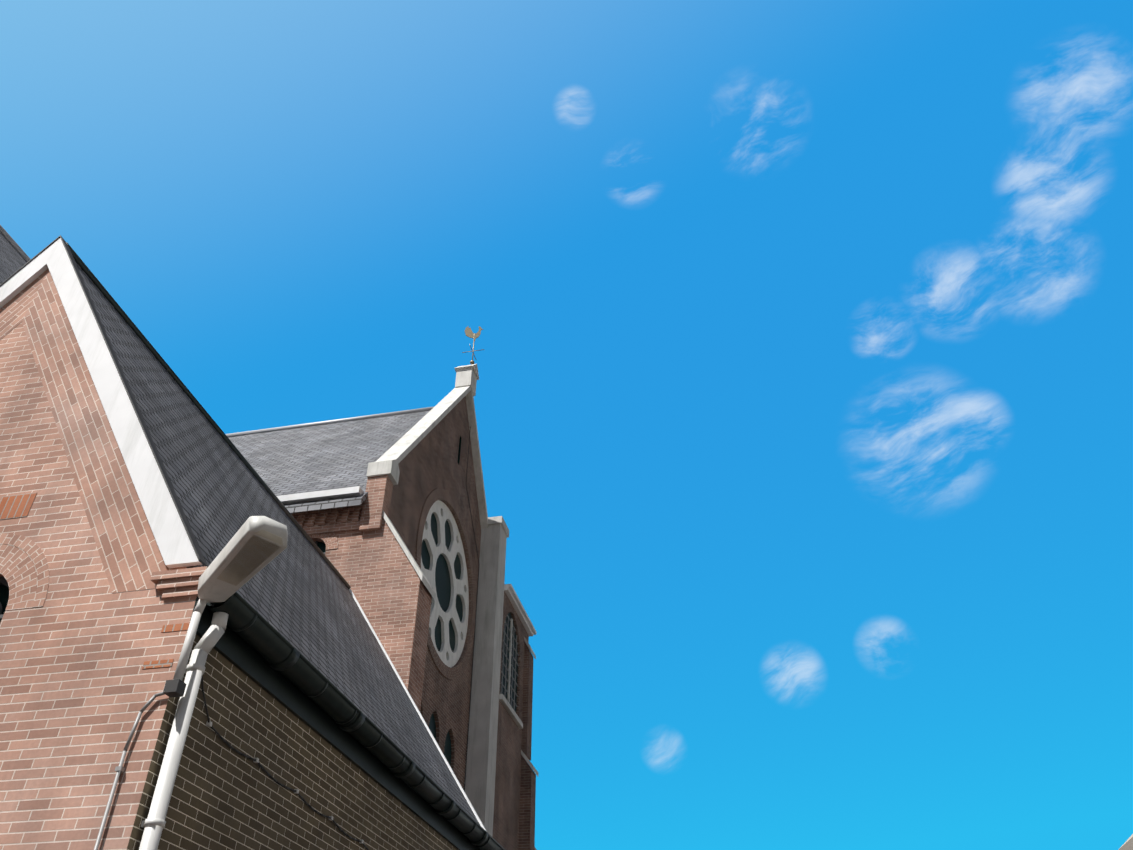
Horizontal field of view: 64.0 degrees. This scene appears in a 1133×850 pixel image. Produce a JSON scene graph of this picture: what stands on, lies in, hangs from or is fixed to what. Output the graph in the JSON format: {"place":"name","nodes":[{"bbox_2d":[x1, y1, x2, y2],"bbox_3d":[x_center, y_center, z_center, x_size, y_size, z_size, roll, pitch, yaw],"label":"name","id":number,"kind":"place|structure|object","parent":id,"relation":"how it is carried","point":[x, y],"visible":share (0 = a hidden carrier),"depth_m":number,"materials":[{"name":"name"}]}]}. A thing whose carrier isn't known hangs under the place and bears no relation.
{"place":"outdoors","nodes":[
{"label":"outdoors","id":0,"kind":"place"},
{"bbox_2d":[66,242,350,588],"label":"roof verge trim","id":1,"kind":"structure","parent":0,"point":[120,311],"depth_m":11.09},
{"bbox_2d":[0,232,536,849],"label":"roof","id":2,"kind":"structure","parent":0,"point":[12,260],"depth_m":16.81,"materials":[{"name":"grey tile"}]},
{"bbox_2d":[226,406,434,436],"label":"roof ridge","id":3,"kind":"structure","parent":0,"point":[330,421],"depth_m":22.83,"materials":[{"name":"grey metal"}]},
{"bbox_2d":[353,396,480,789],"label":"brick wall","id":4,"kind":"structure","parent":0,"point":[437,456],"depth_m":18.88,"materials":[{"name":"brown brick"}]},
{"bbox_2d":[421,500,468,667],"bbox_3d":[-2.630,3.366,19.358,0.065,3.560,3.560,-7,-39,9],"label":"rose window tracery","id":5,"kind":"object","parent":4,"relation":"in","point":[440,510],"visible":0.73,"depth_m":19.63,"materials":[{"name":"grey stone"}]},
{"bbox_2d":[421,513,462,651],"bbox_3d":[-2.672,3.371,19.365,0.010,3.640,3.640,-7,-39,9],"label":"window glass","id":6,"kind":"object","parent":5,"relation":"in","point":[442,582],"visible":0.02,"depth_m":19.48,"materials":[{"name":"black glass"}]},
{"bbox_2d":[464,524,506,835],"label":"buttress","id":7,"kind":"structure","parent":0,"point":[480,767],"depth_m":20.20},
{"bbox_2d":[488,516,508,537],"bbox_3d":[-1.939,2.611,22.890,0.830,0.200,0.720,-7,-39,9],"label":"buttress cap","id":8,"kind":"object","parent":7,"relation":"on","point":[496,520],"visible":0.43,"depth_m":22.61,"materials":[{"name":"grey stone"}]},
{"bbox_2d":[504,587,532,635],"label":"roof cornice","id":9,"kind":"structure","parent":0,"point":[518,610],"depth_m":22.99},
{"bbox_2d":[0,0,1132,849],"label":"sky","id":10,"kind":"structure","parent":0,"point":[803,399],"materials":[{"name":"blue"}]},
{"bbox_3d":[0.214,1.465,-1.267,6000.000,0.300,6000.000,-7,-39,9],"label":"ground","id":11,"kind":"structure","parent":0,"visible":0},
{"bbox_2d":[0,322,456,849],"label":"annex walls","id":12,"kind":"structure","parent":11,"relation":"on","point":[80,687],"depth_m":6.18,"materials":[{"name":"brown brick"}]},
{"bbox_2d":[0,585,8,621],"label":"window frame","id":13,"kind":"object","parent":12,"relation":"attached to","point":[4,594],"depth_m":6.72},
{"bbox_2d":[0,576,8,620],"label":"arched window","id":14,"kind":"structure","parent":12,"relation":"attached to","point":[3,581],"depth_m":6.70,"materials":[{"name":"grey glass"}]},
{"bbox_2d":[0,492,36,519],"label":"annex vent bricks","id":15,"kind":"object","parent":12,"relation":"in","point":[15,506],"visible":0.82,"depth_m":7.02,"materials":[{"name":"orange brick"}]},
{"bbox_2d":[0,544,36,609],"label":"brick arch","id":16,"kind":"structure","parent":12,"relation":"attached to","point":[18,571],"depth_m":6.58,"materials":[{"name":"brick"}]},
{"bbox_2d":[0,268,48,339],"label":"panel","id":17,"kind":"object","parent":12,"relation":"attached to","point":[13,310],"visible":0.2,"depth_m":8.64,"materials":[{"name":"brown brick"}]},
{"bbox_2d":[0,533,48,606],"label":"brick arch","id":18,"kind":"structure","parent":12,"relation":"attached to","point":[32,550],"depth_m":6.64,"materials":[{"name":"brick"}]},
{"bbox_2d":[0,236,59,285],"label":"gable coping edge","id":19,"kind":"object","parent":12,"relation":"attached to","point":[23,266],"visible":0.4,"depth_m":8.98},
{"bbox_2d":[22,270,171,592],"bbox_3d":[-3.876,-0.217,7.615,2.475,3.787,0.052,-7,-39,9],"label":"band","id":20,"kind":"object","parent":12,"relation":"attached to","point":[131,557],"visible":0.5,"depth_m":7.22,"materials":[{"name":"brown brick"}]},
{"bbox_2d":[0,238,202,567],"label":"gable coping","id":21,"kind":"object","parent":12,"relation":"attached to","point":[174,544],"visible":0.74,"depth_m":7.43,"materials":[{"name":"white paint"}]},
{"bbox_2d":[115,766,125,772],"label":"conduit clips","id":22,"kind":"object","parent":12,"relation":"attached to","point":[120,768],"depth_m":5.45,"materials":[{"name":"grey metal"}]},
{"bbox_2d":[94,692,164,849],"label":"wall conduit","id":23,"kind":"object","parent":12,"relation":"attached to","point":[132,732],"depth_m":5.45,"materials":[{"name":"grey metal"}]},
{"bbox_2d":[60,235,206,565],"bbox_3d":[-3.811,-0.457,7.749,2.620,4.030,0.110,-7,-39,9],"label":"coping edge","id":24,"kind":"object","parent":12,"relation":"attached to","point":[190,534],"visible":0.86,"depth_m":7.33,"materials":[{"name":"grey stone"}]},
{"bbox_2d":[142,659,173,668],"bbox_3d":[-2.647,1.556,5.891,0.210,0.050,0.024,-7,-39,9],"label":"decorative brick","id":25,"kind":"object","parent":12,"relation":"attached to","point":[157,664],"visible":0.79,"depth_m":5.88,"materials":[{"name":"orange brick"}]},
{"bbox_2d":[141,663,205,828],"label":"pipe brackets","id":26,"kind":"object","parent":12,"relation":"attached to","point":[156,821],"visible":0.62,"depth_m":5.32,"materials":[{"name":"grey metal"}]},
{"bbox_2d":[163,679,185,697],"bbox_3d":[-2.461,1.655,5.700,0.090,0.080,0.085,-7,-39,9],"label":"junction box","id":27,"kind":"object","parent":12,"relation":"attached to","point":[175,688],"visible":1,"depth_m":5.68,"materials":[{"name":"grey plastic"}]},
{"bbox_2d":[161,623,189,632],"bbox_3d":[-2.588,1.352,6.036,0.210,0.050,0.024,-7,-39,9],"label":"decorative brick","id":28,"kind":"object","parent":12,"relation":"attached to","point":[175,627],"visible":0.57,"depth_m":6.03,"materials":[{"name":"orange brick"}]},
{"bbox_2d":[156,576,199,591],"bbox_3d":[-2.634,1.103,6.234,0.340,0.060,0.095,-7,-39,9],"label":"brick corbel","id":29,"kind":"object","parent":12,"relation":"attached to","point":[162,585],"visible":0.43,"depth_m":6.20,"materials":[{"name":"brick"}]},
{"bbox_2d":[150,566,207,583],"bbox_3d":[-2.650,1.050,6.267,0.410,0.060,0.115,-7,-39,9],"label":"brick corbel","id":30,"kind":"object","parent":12,"relation":"attached to","point":[156,577],"visible":0.5,"depth_m":6.22,"materials":[{"name":"brick"}]},
{"bbox_2d":[161,586,197,598],"bbox_3d":[-2.617,1.157,6.201,0.270,0.060,0.075,-7,-39,9],"label":"brick corbel","id":31,"kind":"object","parent":12,"relation":"attached to","point":[179,592],"visible":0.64,"depth_m":6.17,"materials":[{"name":"brick"}]},
{"bbox_2d":[139,612,227,849],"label":"rain pipe","id":32,"kind":"object","parent":12,"relation":"attached to","point":[203,647],"visible":1,"depth_m":5.61,"materials":[{"name":"white plastic"}]},
{"bbox_2d":[173,599,206,680],"bbox_3d":[-2.400,1.347,5.892,0.189,0.663,0.068,-25,-44,28],"label":"lamp pole","id":33,"kind":"object","parent":12,"relation":"attached to","point":[189,640],"visible":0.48,"depth_m":5.87,"materials":[{"name":"white metal"}]},
{"bbox_2d":[198,516,287,602],"bbox_3d":[-2.141,0.894,5.941,0.788,0.320,0.289,-30,-47,33],"label":"street lantern","id":34,"kind":"object","parent":33,"relation":"attached to","point":[254,546],"visible":1,"depth_m":5.85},
{"bbox_2d":[75,261,480,825],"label":"annex roof","id":35,"kind":"structure","parent":12,"relation":"on","point":[296,594],"depth_m":9.65,"materials":[{"name":"grey tile"}]},
{"bbox_2d":[206,721,363,843],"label":"cable clips","id":36,"kind":"object","parent":12,"relation":"attached to","point":[209,724],"depth_m":6.61,"materials":[{"name":"black plastic"}]},
{"bbox_2d":[201,675,368,849],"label":"cable","id":37,"kind":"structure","parent":12,"relation":"attached to","point":[254,759],"depth_m":6.67,"materials":[{"name":"grey rubber"}]},
{"bbox_2d":[190,596,480,849],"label":"fascia board","id":38,"kind":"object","parent":12,"relation":"attached to","point":[239,652],"depth_m":7.66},
{"bbox_2d":[206,592,504,849],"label":"gutter","id":39,"kind":"object","parent":38,"relation":"attached to","point":[249,624],"visible":0.96,"depth_m":7.64,"materials":[{"name":"black metal"}]},
{"bbox_2d":[349,588,485,829],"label":"roof verge trim","id":40,"kind":"structure","parent":12,"relation":"attached to","point":[425,724],"depth_m":13.34,"materials":[{"name":"white paint"}]},
{"bbox_2d":[295,510,362,591],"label":"transept walls","id":41,"kind":"structure","parent":11,"relation":"on","point":[343,557],"depth_m":15.56,"materials":[{"name":"brown brick"}]},
{"bbox_2d":[277,486,363,503],"bbox_3d":[-5.252,1.423,16.311,3.350,0.130,0.300,-7,-39,9],"label":"gutter","id":42,"kind":"object","parent":41,"relation":"attached to","point":[322,495],"visible":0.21,"depth_m":16.05,"materials":[{"name":"grey metal"}]},
{"bbox_2d":[317,542,325,552],"bbox_3d":[-4.383,2.526,15.612,0.600,1.270,0.020,-7,-39,9],"label":"window","id":43,"kind":"structure","parent":41,"relation":"in","point":[321,546],"depth_m":15.88,"materials":[{"name":"black glass"}]},
{"bbox_2d":[309,533,337,548],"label":"brick arch","id":44,"kind":"structure","parent":41,"relation":"attached to","point":[330,540],"depth_m":15.76,"materials":[{"name":"brown brick"}]},
{"bbox_2d":[291,502,363,534],"bbox_3d":[-5.216,1.776,16.162,3.380,0.570,0.090,-7,-39,9],"label":"transept frieze","id":45,"kind":"object","parent":41,"relation":"attached to","point":[322,527],"visible":0.17,"depth_m":15.95,"materials":[{"name":"brown brick"}]},
{"bbox_2d":[228,411,428,512],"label":"roof","id":46,"kind":"structure","parent":41,"relation":"on","point":[315,458],"depth_m":19.72,"materials":[{"name":"grey tile"}]},
{"bbox_2d":[359,475,392,531],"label":"brick pier","id":47,"kind":"structure","parent":41,"relation":"attached to","point":[377,501],"depth_m":15.98,"materials":[{"name":"brick"}]},
{"bbox_2d":[366,364,487,528],"bbox_3d":[-2.544,0.873,21.284,0.500,6.200,8.060,-7,-39,9],"label":"gable coping","id":48,"kind":"object","parent":41,"relation":"attached to","point":[400,449],"visible":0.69,"depth_m":21.18,"materials":[{"name":"stone"}]},
{"bbox_2d":[462,326,483,364],"bbox_3d":[-2.454,-2.053,23.817,0.468,1.530,0.437,22,-43,-26],"label":"weathervane","id":49,"kind":"object","parent":48,"relation":"on","point":[469,333],"visible":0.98,"depth_m":24.06,"materials":[{"name":"gold metal"}]},
{"bbox_2d":[429,713,435,739],"bbox_3d":[-2.640,6.765,16.705,0.095,2.975,0.600,-7,-39,9],"label":"arched window","id":50,"kind":"structure","parent":41,"relation":"attached to","point":[432,726],"depth_m":17.53,"materials":[{"name":"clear glass"}]},
{"bbox_2d":[415,488,475,679],"bbox_3d":[-2.544,3.355,19.344,0.080,4.020,4.020,-7,-39,9],"label":"round window surround","id":51,"kind":"object","parent":41,"relation":"attached to","point":[443,669],"visible":0.75,"depth_m":19.41,"materials":[{"name":"brown brick"}]},
{"bbox_2d":[444,731,450,764],"bbox_3d":[-2.439,7.369,17.477,0.095,2.975,0.600,-7,-39,9],"label":"arched window","id":52,"kind":"structure","parent":41,"relation":"attached to","point":[447,751],"depth_m":18.23,"materials":[{"name":"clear glass"}]},
{"bbox_2d":[464,426,479,791],"bbox_3d":[-2.265,6.091,18.706,0.091,16.402,1.788,-5,-38,7],"label":"lightning conductor","id":53,"kind":"object","parent":41,"relation":"attached to","point":[475,617],"visible":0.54,"depth_m":20.97,"materials":[{"name":"grey"}]},
{"bbox_2d":[363,518,431,710],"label":"corner buttress","id":54,"kind":"structure","parent":11,"relation":"on","point":[397,603],"depth_m":14.72,"materials":[{"name":"brick"}]},
{"bbox_2d":[382,511,435,599],"bbox_3d":[-2.773,2.164,15.684,0.979,1.670,0.700,-7,-39,9],"label":"coping","id":55,"kind":"object","parent":54,"relation":"attached to","point":[409,555],"visible":0.86,"depth_m":15.31,"materials":[{"name":"stone"}]},
{"bbox_2d":[492,591,528,849],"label":"turret walls","id":56,"kind":"structure","parent":11,"relation":"on","point":[506,815],"depth_m":20.57,"materials":[{"name":"brown brick"}]},
{"bbox_2d":[500,613,517,711],"bbox_3d":[-1.397,5.655,22.004,0.010,2.650,1.820,-7,-39,9],"label":"window glass","id":57,"kind":"object","parent":56,"relation":"in","point":[505,640],"visible":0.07,"depth_m":22.03,"materials":[{"name":"black glass"}]},
{"bbox_2d":[500,615,518,709],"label":"turret window bars","id":58,"kind":"object","parent":56,"relation":"in","point":[509,660],"visible":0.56,"depth_m":21.94,"materials":[{"name":"grey metal"}]},
{"bbox_2d":[499,694,522,728],"bbox_3d":[-1.295,6.694,21.165,0.110,0.120,1.920,-7,-39,9],"label":"window sill","id":59,"kind":"structure","parent":56,"relation":"attached to","point":[510,710],"depth_m":21.04,"materials":[{"name":"grey stone"}]},
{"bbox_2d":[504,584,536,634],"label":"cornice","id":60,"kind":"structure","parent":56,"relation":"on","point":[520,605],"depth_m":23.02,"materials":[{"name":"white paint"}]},
{"bbox_2d":[518,755,535,849],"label":"brick buttress","id":61,"kind":"structure","parent":56,"relation":"attached to","point":[527,811],"depth_m":21.04,"materials":[{"name":"brown brick"}]},
{"bbox_2d":[521,750,537,775],"bbox_3d":[-0.884,8.139,21.821,0.310,0.510,0.560,-7,-39,9],"label":"stone ledge","id":62,"kind":"object","parent":61,"relation":"on","point":[529,763],"visible":1,"depth_m":21.63,"materials":[{"name":"grey stone"}]},
{"bbox_2d":[522,643,532,759],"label":"brick pier","id":63,"kind":"structure","parent":56,"relation":"attached to","point":[527,706],"depth_m":22.62,"materials":[{"name":"brown brick"}]},
{"bbox_2d":[524,637,535,658],"bbox_3d":[-0.948,5.822,23.647,0.180,0.410,0.560,-7,-39,9],"label":"stone ledge","id":64,"kind":"object","parent":63,"relation":"on","point":[529,647],"visible":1,"depth_m":23.47,"materials":[{"name":"grey stone"}]},
{"bbox_2d":[1118,834,1132,849],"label":"roof edge","id":65,"kind":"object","parent":11,"relation":"on","point":[1127,844],"depth_m":19.76,"materials":[{"name":"paint"}]},
{"bbox_3d":[-10.002,6.462,18.205,7.800,15.800,60.000,-7,-39,9],"label":"nave","id":66,"kind":"object","parent":11,"relation":"on","visible":0},
{"bbox_2d":[0,225,30,261],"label":"roof ridge","id":67,"kind":"structure","parent":66,"relation":"on","point":[9,238],"depth_m":18.39,"materials":[{"name":"grey metal"}]}
]}

